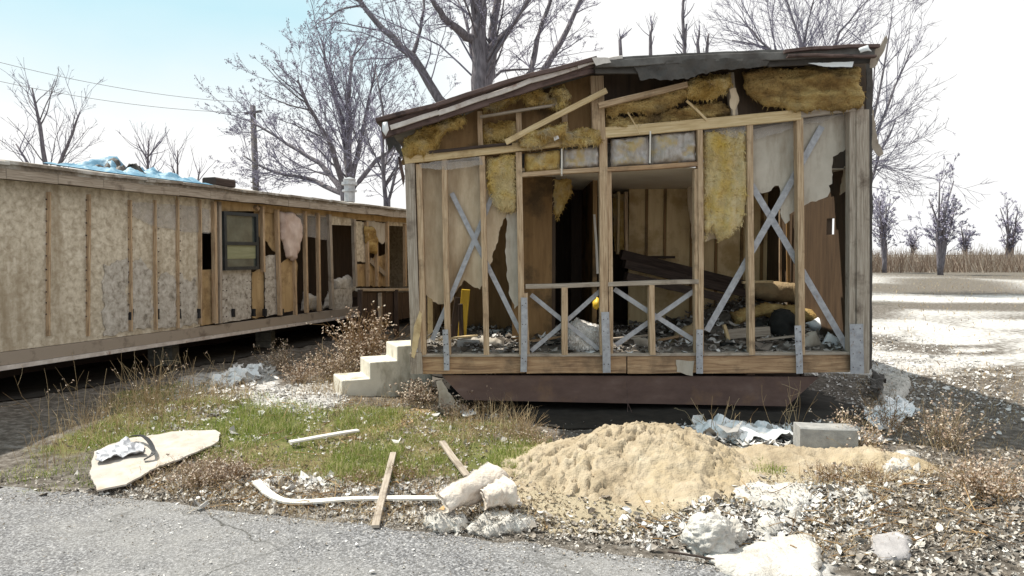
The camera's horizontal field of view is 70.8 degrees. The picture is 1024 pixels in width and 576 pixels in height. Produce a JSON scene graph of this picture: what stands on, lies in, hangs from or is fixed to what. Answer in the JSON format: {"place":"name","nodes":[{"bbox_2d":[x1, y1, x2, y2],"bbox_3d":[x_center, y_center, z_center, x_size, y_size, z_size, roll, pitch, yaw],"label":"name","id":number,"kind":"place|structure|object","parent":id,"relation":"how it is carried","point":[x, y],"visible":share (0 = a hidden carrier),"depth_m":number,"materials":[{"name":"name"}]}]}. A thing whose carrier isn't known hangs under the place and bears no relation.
{"place":"outdoors","nodes":[
{"label":"outdoors","id":0,"kind":"place"},
{"bbox_2d":[55,353,90,425],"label":"tall dry grass","id":1,"kind":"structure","parent":0,"point":[74,395],"depth_m":6.37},
{"bbox_2d":[0,380,786,494],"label":"grass","id":2,"kind":"structure","parent":0,"point":[421,467],"depth_m":5.90,"materials":[{"name":"plant"}]},
{"bbox_2d":[288,429,359,443],"bbox_3d":[-1.514,1.199,5.828,0.580,0.026,0.057,-2,3,-37],"label":"loose board","id":3,"kind":"object","parent":2,"relation":"on","point":[322,436],"visible":1,"depth_m":5.80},
{"bbox_2d":[0,486,911,575],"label":"road","id":4,"kind":"structure","parent":0,"point":[16,535],"depth_m":3.85,"materials":[{"name":"asphalt"}]},
{"bbox_2d":[371,452,395,527],"bbox_3d":[-0.833,1.298,4.738,0.048,0.102,1.228,0,3,-5],"label":"loose board","id":5,"kind":"object","parent":4,"relation":"on","point":[376,521],"visible":0.96,"depth_m":4.59,"materials":[{"name":"brown wood"}]},
{"bbox_2d":[84,507,714,575],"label":"road stones","id":6,"kind":"object","parent":4,"relation":"on","point":[172,532],"visible":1,"depth_m":3.81,"materials":[{"name":"stone"}]},
{"bbox_2d":[0,490,844,575],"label":"road grit","id":7,"kind":"object","parent":4,"relation":"on","point":[277,531],"visible":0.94,"depth_m":4.07,"materials":[{"name":"gravel"}]},
{"bbox_2d":[0,255,1023,575],"bbox_3d":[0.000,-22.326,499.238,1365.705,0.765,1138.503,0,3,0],"label":"ground","id":8,"kind":"structure","parent":0,"point":[1000,339],"depth_m":6.72,"materials":[{"name":"soil"}]},
{"bbox_2d":[0,56,107,167],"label":"bare tree","id":9,"kind":"object","parent":8,"relation":"on","point":[42,145],"visible":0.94,"depth_m":39.56,"materials":[{"name":"grey plant"}]},
{"bbox_2d":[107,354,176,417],"bbox_3d":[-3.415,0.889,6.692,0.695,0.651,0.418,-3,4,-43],"label":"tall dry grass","id":10,"kind":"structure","parent":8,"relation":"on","point":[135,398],"depth_m":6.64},
{"bbox_2d":[117,121,169,169],"bbox_3d":[-10.065,-2.002,19.876,1.094,5.323,1.124,1,3,17],"label":"bare tree","id":11,"kind":"object","parent":8,"relation":"on","point":[146,154],"visible":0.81,"depth_m":19.82,"materials":[{"name":"grey plant"}]},
{"bbox_2d":[110,349,185,415],"bbox_3d":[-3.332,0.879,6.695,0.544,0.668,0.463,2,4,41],"label":"tall dry grass","id":12,"kind":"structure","parent":8,"relation":"on","point":[160,405],"depth_m":6.71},
{"bbox_2d":[89,430,220,491],"bbox_3d":[-2.784,1.259,5.363,0.880,0.090,1.315,0,3,0],"label":"plywood sheet","id":13,"kind":"object","parent":8,"relation":"on","point":[113,472],"visible":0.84,"depth_m":5.38,"materials":[{"name":"wood"}]},
{"bbox_2d":[95,436,144,461],"bbox_3d":[-2.982,1.215,5.470,0.332,0.082,0.395,-2,3,-31],"label":"foil scrap","id":14,"kind":"object","parent":13,"relation":"on","point":[124,446],"visible":1,"depth_m":5.47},
{"bbox_2d":[130,434,155,459],"bbox_3d":[-2.825,1.210,5.522,0.098,0.098,0.528,-2,3,-38],"label":"rubber strip","id":15,"kind":"object","parent":13,"relation":"on","point":[150,443],"visible":1,"depth_m":5.45,"materials":[{"name":"grey rubber"}]},
{"bbox_2d":[148,344,178,365],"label":"block pier","id":16,"kind":"structure","parent":8,"relation":"on","point":[171,351],"depth_m":9.92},
{"bbox_2d":[157,127,192,175],"bbox_3d":[-9.314,-1.892,19.999,1.146,5.082,0.621,0,3,0],"label":"bare tree","id":17,"kind":"object","parent":8,"relation":"on","point":[173,170],"visible":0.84,"depth_m":19.85,"materials":[{"name":"grey plant"}]},
{"bbox_2d":[158,350,233,412],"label":"tall dry grass","id":18,"kind":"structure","parent":8,"relation":"on","point":[180,386],"depth_m":6.92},
{"bbox_2d":[149,447,246,492],"bbox_3d":[-2.123,1.251,4.929,0.603,0.292,0.575,0,3,0],"label":"dry tuft","id":19,"kind":"object","parent":8,"relation":"on","point":[185,469],"visible":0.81,"depth_m":4.87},
{"bbox_2d":[175,357,226,407],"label":"tall dry grass","id":20,"kind":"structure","parent":8,"relation":"on","point":[200,385],"depth_m":6.97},
{"bbox_2d":[0,159,408,378],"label":"mobile home","id":21,"kind":"object","parent":8,"relation":"on","point":[95,266],"visible":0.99,"depth_m":9.60,"materials":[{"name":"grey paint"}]},
{"bbox_2d":[43,156,211,184],"bbox_3d":[-4.986,-1.571,9.563,1.112,0.320,1.932,1,3,19],"label":"tarp","id":22,"kind":"object","parent":21,"relation":"on","point":[152,172],"visible":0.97,"depth_m":9.13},
{"bbox_2d":[95,157,147,174],"bbox_3d":[-5.125,-1.558,9.279,0.677,0.248,0.660,1,3,18],"label":"tarp","id":23,"kind":"object","parent":22,"relation":"on","point":[135,166],"visible":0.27,"depth_m":9.21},
{"bbox_2d":[202,177,235,187],"bbox_3d":[-4.319,-1.550,10.619,0.252,0.125,0.402,1,3,20],"label":"roof weight","id":24,"kind":"object","parent":21,"relation":"on","point":[230,183],"visible":0.74,"depth_m":10.47,"materials":[{"name":"brown wood"}]},
{"bbox_2d":[222,211,258,269],"bbox_3d":[-4.096,-0.705,10.860,0.070,0.864,0.742,1,3,20],"label":"window","id":25,"kind":"structure","parent":21,"relation":"in","point":[240,231],"depth_m":10.84,"materials":[{"name":"grey glass"}]},
{"bbox_2d":[0,320,409,400],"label":"bare earth","id":26,"kind":"structure","parent":8,"relation":"on","point":[32,384],"depth_m":9.91,"materials":[{"name":"soil"}]},
{"bbox_2d":[166,361,279,400],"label":"shaded scraps","id":27,"kind":"object","parent":8,"relation":"on","point":[247,373],"visible":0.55,"depth_m":8.70,"materials":[{"name":"paint"}]},
{"bbox_2d":[205,363,262,387],"bbox_3d":[-3.437,1.090,9.055,0.617,0.216,1.716,0,3,0],"label":"plastic sheet","id":28,"kind":"object","parent":8,"relation":"on","point":[255,371],"visible":0.8,"depth_m":8.92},
{"bbox_2d":[192,451,280,492],"bbox_3d":[-1.952,1.246,5.045,0.520,0.226,0.611,2,3,38],"label":"dry tuft","id":29,"kind":"object","parent":8,"relation":"on","point":[234,468],"visible":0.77,"depth_m":4.97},
{"bbox_2d":[245,106,261,190],"bbox_3d":[-10.636,-3.675,29.859,0.704,7.698,0.319,0,3,0],"label":"utility pole","id":30,"kind":"object","parent":8,"relation":"on","point":[253,154],"visible":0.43,"depth_m":29.67,"materials":[{"name":"grey wood"}]},
{"bbox_2d":[255,329,274,347],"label":"block pier","id":31,"kind":"structure","parent":8,"relation":"on","point":[265,339],"depth_m":11.93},
{"bbox_2d":[12,367,537,470],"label":"straw stalks","id":32,"kind":"object","parent":8,"relation":"on","point":[213,391],"visible":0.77,"depth_m":6.49,"materials":[{"name":"plant"}]},
{"bbox_2d":[252,338,303,370],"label":"dead shrub","id":33,"kind":"object","parent":8,"relation":"on","point":[271,361],"visible":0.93,"depth_m":9.76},
{"bbox_2d":[271,354,329,384],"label":"dead shrub","id":34,"kind":"object","parent":8,"relation":"on","point":[298,374],"visible":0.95,"depth_m":8.62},
{"bbox_2d":[194,0,458,202],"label":"bare tree","id":35,"kind":"object","parent":8,"relation":"on","point":[348,128],"visible":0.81,"depth_m":27.24,"materials":[{"name":"grey plant"}]},
{"bbox_2d":[301,334,363,380],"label":"dead shrub","id":36,"kind":"object","parent":8,"relation":"on","point":[347,364],"visible":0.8,"depth_m":8.82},
{"bbox_2d":[251,479,440,504],"bbox_3d":[-1.096,1.328,4.582,1.384,0.044,0.285,1,3,13],"label":"trim strip","id":37,"kind":"object","parent":8,"relation":"on","point":[264,489],"depth_m":4.54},
{"bbox_2d":[333,462,377,491],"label":"dry tuft","id":38,"kind":"object","parent":8,"relation":"on","point":[352,477],"visible":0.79,"depth_m":4.92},
{"bbox_2d":[306,301,409,371],"bbox_3d":[-1.885,0.661,9.245,1.209,0.992,1.206,-2,3,-35],"label":"dead shrub","id":39,"kind":"object","parent":8,"relation":"on","point":[366,349],"visible":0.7,"depth_m":9.14,"materials":[{"name":"plant"}]},
{"bbox_2d":[309,21,425,206],"bbox_3d":[-4.232,-3.980,22.310,4.265,9.042,2.651,0,3,0],"label":"bare tree","id":40,"kind":"object","parent":8,"relation":"on","point":[384,162],"visible":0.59,"depth_m":21.99,"materials":[{"name":"grey plant"}]},
{"bbox_2d":[203,398,542,480],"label":"tall grass","id":41,"kind":"structure","parent":8,"relation":"on","point":[518,451],"depth_m":6.08,"materials":[{"name":"plant"}]},
{"bbox_2d":[334,340,431,396],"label":"concrete steps","id":42,"kind":"structure","parent":8,"relation":"on","point":[375,374],"depth_m":7.84,"materials":[{"name":"concrete"}]},
{"bbox_2d":[344,407,435,438],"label":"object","id":43,"kind":"structure","parent":8,"relation":"on","point":[422,409],"depth_m":6.62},
{"bbox_2d":[355,288,427,342],"bbox_3d":[-2.210,0.510,13.532,0.156,1.120,2.555,1,3,20],"label":"porch","id":44,"kind":"object","parent":8,"relation":"on","point":[396,304],"visible":0.6,"depth_m":13.21,"materials":[{"name":"brown wood"}]},
{"bbox_2d":[379,456,433,483],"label":"dry tuft","id":45,"kind":"object","parent":8,"relation":"on","point":[412,475],"visible":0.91,"depth_m":4.99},
{"bbox_2d":[384,378,446,404],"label":"dead shrub","id":46,"kind":"object","parent":8,"relation":"on","point":[417,393],"visible":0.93,"depth_m":7.45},
{"bbox_2d":[420,504,469,532],"bbox_3d":[-0.401,1.338,4.188,0.360,0.118,0.279,3,4,44],"label":"insulation heap","id":47,"kind":"object","parent":8,"relation":"on","point":[442,522],"visible":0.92,"depth_m":4.14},
{"bbox_2d":[436,462,508,512],"bbox_3d":[-0.226,1.216,4.344,0.179,0.233,0.470,2,4,40],"label":"insulation roll","id":48,"kind":"object","parent":47,"relation":"on","point":[460,492],"visible":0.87,"depth_m":4.32,"materials":[{"name":"fabric"}]},
{"bbox_2d":[421,393,477,418],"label":"dry tuft","id":49,"kind":"object","parent":8,"relation":"on","point":[461,409],"visible":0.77,"depth_m":6.86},
{"bbox_2d":[298,0,603,101],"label":"bare tree","id":50,"kind":"object","parent":8,"relation":"on","point":[482,54],"visible":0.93,"depth_m":19.25,"materials":[{"name":"grey plant"}]},
{"bbox_2d":[439,440,469,476],"bbox_3d":[-0.424,1.239,5.250,0.054,0.082,0.708,-1,3,-20],"label":"loose board","id":51,"kind":"object","parent":8,"relation":"on","point":[459,465],"visible":0.91,"depth_m":5.22,"materials":[{"name":"brown wood"}]},
{"bbox_2d":[465,509,540,538],"bbox_3d":[-0.049,1.343,4.167,0.446,0.120,0.380,0,3,0],"label":"insulation heap","id":52,"kind":"object","parent":8,"relation":"on","point":[494,526],"visible":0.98,"depth_m":4.12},
{"bbox_2d":[480,474,517,510],"bbox_3d":[-0.077,1.238,4.318,0.183,0.184,0.156,-2,3,-33],"label":"insulation roll","id":53,"kind":"object","parent":52,"relation":"on","point":[501,490],"visible":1,"depth_m":4.30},
{"bbox_2d":[0,383,1023,575],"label":"leaf litter","id":54,"kind":"object","parent":8,"relation":"on","point":[675,543],"visible":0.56,"depth_m":4.36,"materials":[{"name":"plant"}]},
{"bbox_2d":[488,401,548,440],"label":"dry tuft","id":55,"kind":"object","parent":8,"relation":"on","point":[520,422],"visible":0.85,"depth_m":6.08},
{"bbox_2d":[502,418,566,446],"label":"dry tuft","id":56,"kind":"object","parent":8,"relation":"on","point":[542,438],"visible":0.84,"depth_m":5.88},
{"bbox_2d":[103,333,1023,550],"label":"plaster chips","id":57,"kind":"object","parent":8,"relation":"on","point":[312,479],"visible":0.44,"depth_m":5.06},
{"bbox_2d":[124,363,1023,551],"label":"dry stubble","id":58,"kind":"object","parent":8,"relation":"on","point":[378,403],"visible":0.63,"depth_m":5.11,"materials":[{"name":"plant"}]},
{"bbox_2d":[148,390,1023,556],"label":"fallen twigs","id":59,"kind":"object","parent":8,"relation":"on","point":[868,484],"visible":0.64,"depth_m":4.47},
{"bbox_2d":[375,36,887,412],"bbox_3d":[1.413,-0.687,12.086,5.265,3.647,11.390,0,3,0],"label":"mobile home","id":60,"kind":"object","parent":8,"relation":"on","point":[537,202],"visible":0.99,"depth_m":6.92,"materials":[{"name":"brown wood"}]},
{"bbox_2d":[451,297,460,340],"bbox_3d":[-0.608,0.366,7.827,0.158,0.536,0.036,0,3,0],"label":"loose board","id":61,"kind":"object","parent":60,"relation":"on","point":[455,322],"visible":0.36,"depth_m":7.81,"materials":[{"name":"brown wood"}]},
{"bbox_2d":[568,317,598,351],"bbox_3d":[0.698,0.499,7.139,0.423,0.407,0.342,0,3,0],"label":"insulation bundle","id":62,"kind":"object","parent":60,"relation":"on","point":[590,331],"visible":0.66,"depth_m":7.06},
{"bbox_2d":[427,301,843,351],"bbox_3d":[1.219,0.412,8.094,4.196,0.414,2.270,0,3,0],"label":"rubble","id":63,"kind":"object","parent":60,"relation":"on","point":[723,316],"visible":0.14,"depth_m":7.52,"materials":[{"name":"stone"}]},
{"bbox_2d":[458,289,469,335],"bbox_3d":[-0.505,0.314,7.524,0.132,0.601,0.090,0,3,0],"label":"yellow post","id":64,"kind":"object","parent":63,"relation":"on","point":[465,294],"visible":0.64,"depth_m":7.48,"materials":[{"name":"paint"}]},
{"bbox_2d":[457,337,478,348],"bbox_3d":[-0.442,0.569,7.386,0.220,0.100,0.300,0,3,0],"label":"concrete block","id":65,"kind":"object","parent":63,"relation":"on","point":[460,341],"depth_m":7.24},
{"bbox_2d":[453,335,503,347],"bbox_3d":[-0.326,0.561,7.314,0.554,0.146,0.121,0,3,0],"label":"torn sheet","id":66,"kind":"object","parent":63,"relation":"on","point":[494,341],"visible":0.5,"depth_m":7.31,"materials":[{"name":"grey paint"}]},
{"bbox_2d":[623,272,723,300],"bbox_3d":[1.856,-0.013,8.308,1.114,0.335,0.255,0,3,0],"label":"loose board","id":67,"kind":"object","parent":63,"relation":"on","point":[711,295],"visible":0.64,"depth_m":8.18,"materials":[{"name":"brown wood"}]},
{"bbox_2d":[618,250,745,287],"bbox_3d":[2.405,-0.149,8.904,2.154,0.645,0.253,0,3,0],"label":"loose board","id":68,"kind":"object","parent":63,"relation":"on","point":[664,264],"visible":0.43,"depth_m":8.78,"materials":[{"name":"brown wood"}]},
{"bbox_2d":[622,260,745,296],"bbox_3d":[2.056,-0.115,8.603,1.459,0.441,0.254,0,3,0],"label":"loose board","id":69,"kind":"object","parent":63,"relation":"on","point":[668,274],"visible":0.7,"depth_m":8.48,"materials":[{"name":"brown wood"}]},
{"bbox_2d":[728,326,770,338],"bbox_3d":[2.469,0.470,7.532,0.459,0.132,0.051,0,3,-1],"label":"loose board","id":70,"kind":"object","parent":63,"relation":"on","point":[736,333],"visible":0.65,"depth_m":7.51,"materials":[{"name":"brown wood"}]},
{"bbox_2d":[730,302,816,326],"bbox_3d":[3.096,0.316,7.995,1.288,0.309,0.258,0,3,0],"label":"carpet sheet","id":71,"kind":"object","parent":63,"relation":"on","point":[766,309],"visible":0.45,"depth_m":7.96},
{"bbox_2d":[805,331,821,347],"bbox_3d":[3.020,0.527,7.269,0.275,0.180,0.090,0,3,0],"label":"drywall scrap","id":72,"kind":"object","parent":63,"relation":"on","point":[812,339],"visible":0.68,"depth_m":7.24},
{"bbox_2d":[670,323,692,342],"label":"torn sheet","id":73,"kind":"object","parent":60,"relation":"on","point":[688,329],"visible":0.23,"depth_m":7.71,"materials":[{"name":"beige"}]},
{"bbox_2d":[743,281,794,302],"bbox_3d":[3.365,0.083,8.492,1.245,0.318,0.244,0,3,0],"label":"carpet sheet","id":74,"kind":"object","parent":60,"relation":"on","point":[778,291],"visible":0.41,"depth_m":8.41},
{"bbox_2d":[767,308,794,340],"bbox_3d":[2.937,0.427,7.697,0.311,0.400,0.320,0,3,0],"label":"black bag","id":75,"kind":"object","parent":60,"relation":"on","point":[781,322],"visible":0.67,"depth_m":7.63,"materials":[{"name":"plastic"}]},
{"bbox_2d":[806,317,820,330],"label":"torn sheet","id":76,"kind":"object","parent":60,"relation":"on","point":[814,324],"visible":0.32,"depth_m":7.81,"materials":[{"name":"white plastic"}]},
{"bbox_2d":[496,420,771,512],"bbox_3d":[0.825,1.198,5.313,2.550,0.373,2.300,0,3,0],"label":"sand heap","id":77,"kind":"object","parent":8,"relation":"on","point":[655,463],"visible":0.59,"depth_m":4.91,"materials":[{"name":"sand"}]},
{"bbox_2d":[409,374,866,428],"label":"bare earth","id":78,"kind":"structure","parent":8,"relation":"on","point":[573,415],"depth_m":6.98,"materials":[{"name":"soil"}]},
{"bbox_2d":[475,463,814,538],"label":"sand clods","id":79,"kind":"object","parent":8,"relation":"on","point":[552,499],"visible":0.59,"depth_m":4.44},
{"bbox_2d":[636,15,657,54],"bbox_3d":[4.426,-4.304,23.828,0.704,9.527,0.528,0,3,0],"label":"bare tree","id":80,"kind":"object","parent":8,"relation":"on","point":[652,25],"visible":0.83,"depth_m":23.60,"materials":[{"name":"grey plant"}]},
{"bbox_2d":[673,0,695,53],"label":"bare tree","id":81,"kind":"object","parent":8,"relation":"on","point":[683,36],"visible":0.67,"depth_m":25.55,"materials":[{"name":"grey plant"}]},
{"bbox_2d":[692,21,716,167],"bbox_3d":[6.289,-4.199,23.895,0.899,9.306,0.776,0,3,0],"label":"bare tree","id":82,"kind":"object","parent":8,"relation":"on","point":[698,47],"visible":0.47,"depth_m":23.61,"materials":[{"name":"grey plant"}]},
{"bbox_2d":[679,512,737,555],"bbox_3d":[1.055,1.329,3.849,0.281,0.262,0.268,-2,3,-31],"label":"insulation heap","id":83,"kind":"object","parent":8,"relation":"on","point":[702,534],"visible":0.91,"depth_m":3.77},
{"bbox_2d":[675,396,767,440],"bbox_3d":[1.797,1.078,6.260,0.514,0.433,1.026,0,3,-5],"label":"dry tuft","id":84,"kind":"object","parent":8,"relation":"on","point":[705,420],"visible":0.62,"depth_m":5.99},
{"bbox_2d":[729,518,747,545],"bbox_3d":[1.222,1.353,3.992,0.159,0.158,0.200,0,3,0],"label":"insulation heap","id":85,"kind":"object","parent":8,"relation":"on","point":[741,532],"visible":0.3,"depth_m":3.93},
{"bbox_2d":[693,413,792,443],"bbox_3d":[1.976,1.210,6.080,0.674,0.183,0.850,-3,4,-44],"label":"plastic sheet","id":86,"kind":"object","parent":8,"relation":"on","point":[761,430],"visible":0.78,"depth_m":5.95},
{"bbox_2d":[704,533,822,575],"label":"white sheet","id":87,"kind":"object","parent":8,"relation":"on","point":[777,556],"visible":0.99,"depth_m":3.66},
{"bbox_2d":[756,510,786,536],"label":"insulation clump","id":88,"kind":"object","parent":8,"relation":"on","point":[765,522],"visible":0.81,"depth_m":4.08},
{"bbox_2d":[733,480,811,510],"bbox_3d":[1.670,1.299,4.563,0.538,0.108,0.509,0,3,0],"label":"white sheet","id":89,"kind":"object","parent":8,"relation":"on","point":[759,495],"visible":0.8,"depth_m":4.52,"materials":[{"name":"plastic"}]},
{"bbox_2d":[676,414,894,447],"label":"shaded scraps","id":90,"kind":"object","parent":8,"relation":"on","point":[709,431],"visible":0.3,"depth_m":5.89,"materials":[{"name":"paint"}]},
{"bbox_2d":[762,377,817,429],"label":"dry tuft","id":91,"kind":"object","parent":8,"relation":"on","point":[788,420],"visible":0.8,"depth_m":6.12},
{"bbox_2d":[783,503,805,519],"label":"insulation clump","id":92,"kind":"object","parent":8,"relation":"on","point":[792,512],"visible":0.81,"depth_m":4.26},
{"bbox_2d":[689,0,926,51],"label":"bare tree","id":93,"kind":"object","parent":8,"relation":"on","point":[801,43],"visible":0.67,"depth_m":29.83,"materials":[{"name":"grey plant"}]},
{"bbox_2d":[793,422,857,448],"bbox_3d":[2.472,1.180,5.688,0.433,0.195,0.203,0,3,7],"label":"concrete block","id":94,"kind":"object","parent":8,"relation":"on","point":[806,434],"depth_m":5.60,"materials":[{"name":"concrete"}]},
{"bbox_2d":[798,459,854,487],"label":"dry tuft","id":95,"kind":"object","parent":8,"relation":"on","point":[822,474],"visible":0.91,"depth_m":4.87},
{"bbox_2d":[736,443,937,474],"bbox_3d":[2.340,1.261,5.416,2.080,0.197,1.100,0,3,0],"label":"sand heap","id":96,"kind":"object","parent":8,"relation":"on","point":[789,456],"visible":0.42,"depth_m":5.26,"materials":[{"name":"sand"}]},
{"bbox_2d":[798,527,889,568],"bbox_3d":[1.663,1.367,3.822,0.541,0.158,0.539,-2,3,-32],"label":"dry tuft","id":97,"kind":"object","parent":8,"relation":"on","point":[847,547],"visible":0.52,"depth_m":3.82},
{"bbox_2d":[809,406,905,450],"bbox_3d":[2.721,1.115,5.726,0.787,0.391,0.624,3,4,45],"label":"dead shrub","id":98,"kind":"object","parent":8,"relation":"on","point":[865,436],"visible":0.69,"depth_m":5.66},
{"bbox_2d":[842,458,899,484],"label":"dry tuft","id":99,"kind":"object","parent":8,"relation":"on","point":[868,471],"visible":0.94,"depth_m":4.88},
{"bbox_2d":[870,369,885,391],"bbox_3d":[4.393,1.116,8.612,0.179,0.233,1.778,1,3,27],"label":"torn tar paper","id":100,"kind":"object","parent":8,"relation":"on","point":[877,380],"visible":0.93,"depth_m":8.18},
{"bbox_2d":[830,382,928,435],"bbox_3d":[3.362,1.075,6.405,0.753,0.480,0.726,-2,3,-30],"label":"dead shrub","id":101,"kind":"object","parent":8,"relation":"on","point":[887,418],"visible":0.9,"depth_m":6.38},
{"bbox_2d":[869,371,910,404],"bbox_3d":[4.526,1.142,8.579,0.426,0.205,2.297,2,3,31],"label":"insulation heap","id":102,"kind":"object","parent":8,"relation":"on","point":[901,384],"visible":0.67,"depth_m":8.17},
{"bbox_2d":[872,181,911,272],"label":"bare tree","id":103,"kind":"object","parent":8,"relation":"on","point":[884,228],"visible":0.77,"depth_m":57.59,"materials":[{"name":"grey plant"}]},
{"bbox_2d":[864,395,921,431],"bbox_3d":[3.717,1.211,7.050,0.424,0.155,1.864,2,4,41],"label":"plastic sheet","id":104,"kind":"object","parent":8,"relation":"on","point":[901,402],"visible":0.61,"depth_m":7.03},
{"bbox_2d":[884,449,920,472],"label":"insulation clump","id":105,"kind":"object","parent":8,"relation":"on","point":[906,463],"visible":0.52,"depth_m":5.18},
{"bbox_2d":[818,0,994,251],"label":"bare tree","id":106,"kind":"object","parent":8,"relation":"on","point":[884,160],"visible":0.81,"depth_m":27.98,"materials":[{"name":"grey plant"}]},
{"bbox_2d":[902,228,921,252],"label":"bare tree","id":107,"kind":"object","parent":8,"relation":"on","point":[911,237],"visible":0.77,"depth_m":94.12,"materials":[{"name":"grey plant"}]},
{"bbox_2d":[907,152,980,274],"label":"bare tree","id":108,"kind":"object","parent":8,"relation":"on","point":[941,225],"visible":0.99,"depth_m":51.77,"materials":[{"name":"grey plant"}]},
{"bbox_2d":[890,392,999,454],"bbox_3d":[3.491,1.071,5.847,0.722,0.482,0.656,0,3,0],"label":"dead shrub","id":109,"kind":"object","parent":8,"relation":"on","point":[945,434],"visible":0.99,"depth_m":5.81,"materials":[{"name":"plant"}]},
{"bbox_2d":[872,242,1023,272],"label":"brush","id":110,"kind":"object","parent":8,"relation":"on","point":[964,263],"visible":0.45,"depth_m":60.49,"materials":[{"name":"plant"}]},
{"bbox_2d":[954,224,976,254],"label":"bare tree","id":111,"kind":"object","parent":8,"relation":"on","point":[962,241],"visible":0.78,"depth_m":79.40,"materials":[{"name":"grey plant"}]},
{"bbox_2d":[922,443,1023,509],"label":"dead shrub","id":112,"kind":"object","parent":8,"relation":"on","point":[975,480],"visible":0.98,"depth_m":4.55,"materials":[{"name":"plant"}]},
{"bbox_2d":[995,192,1023,259],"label":"bare tree","id":113,"kind":"object","parent":8,"relation":"on","point":[1012,237],"visible":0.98,"depth_m":69.14,"materials":[{"name":"grey plant"}]},
{"bbox_2d":[0,0,1023,254],"label":"sky","id":114,"kind":"structure","parent":0,"point":[159,47],"materials":[{"name":"white"}]},
{"bbox_2d":[829,275,1023,378],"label":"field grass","id":115,"kind":"structure","parent":0,"point":[946,311],"depth_m":19.81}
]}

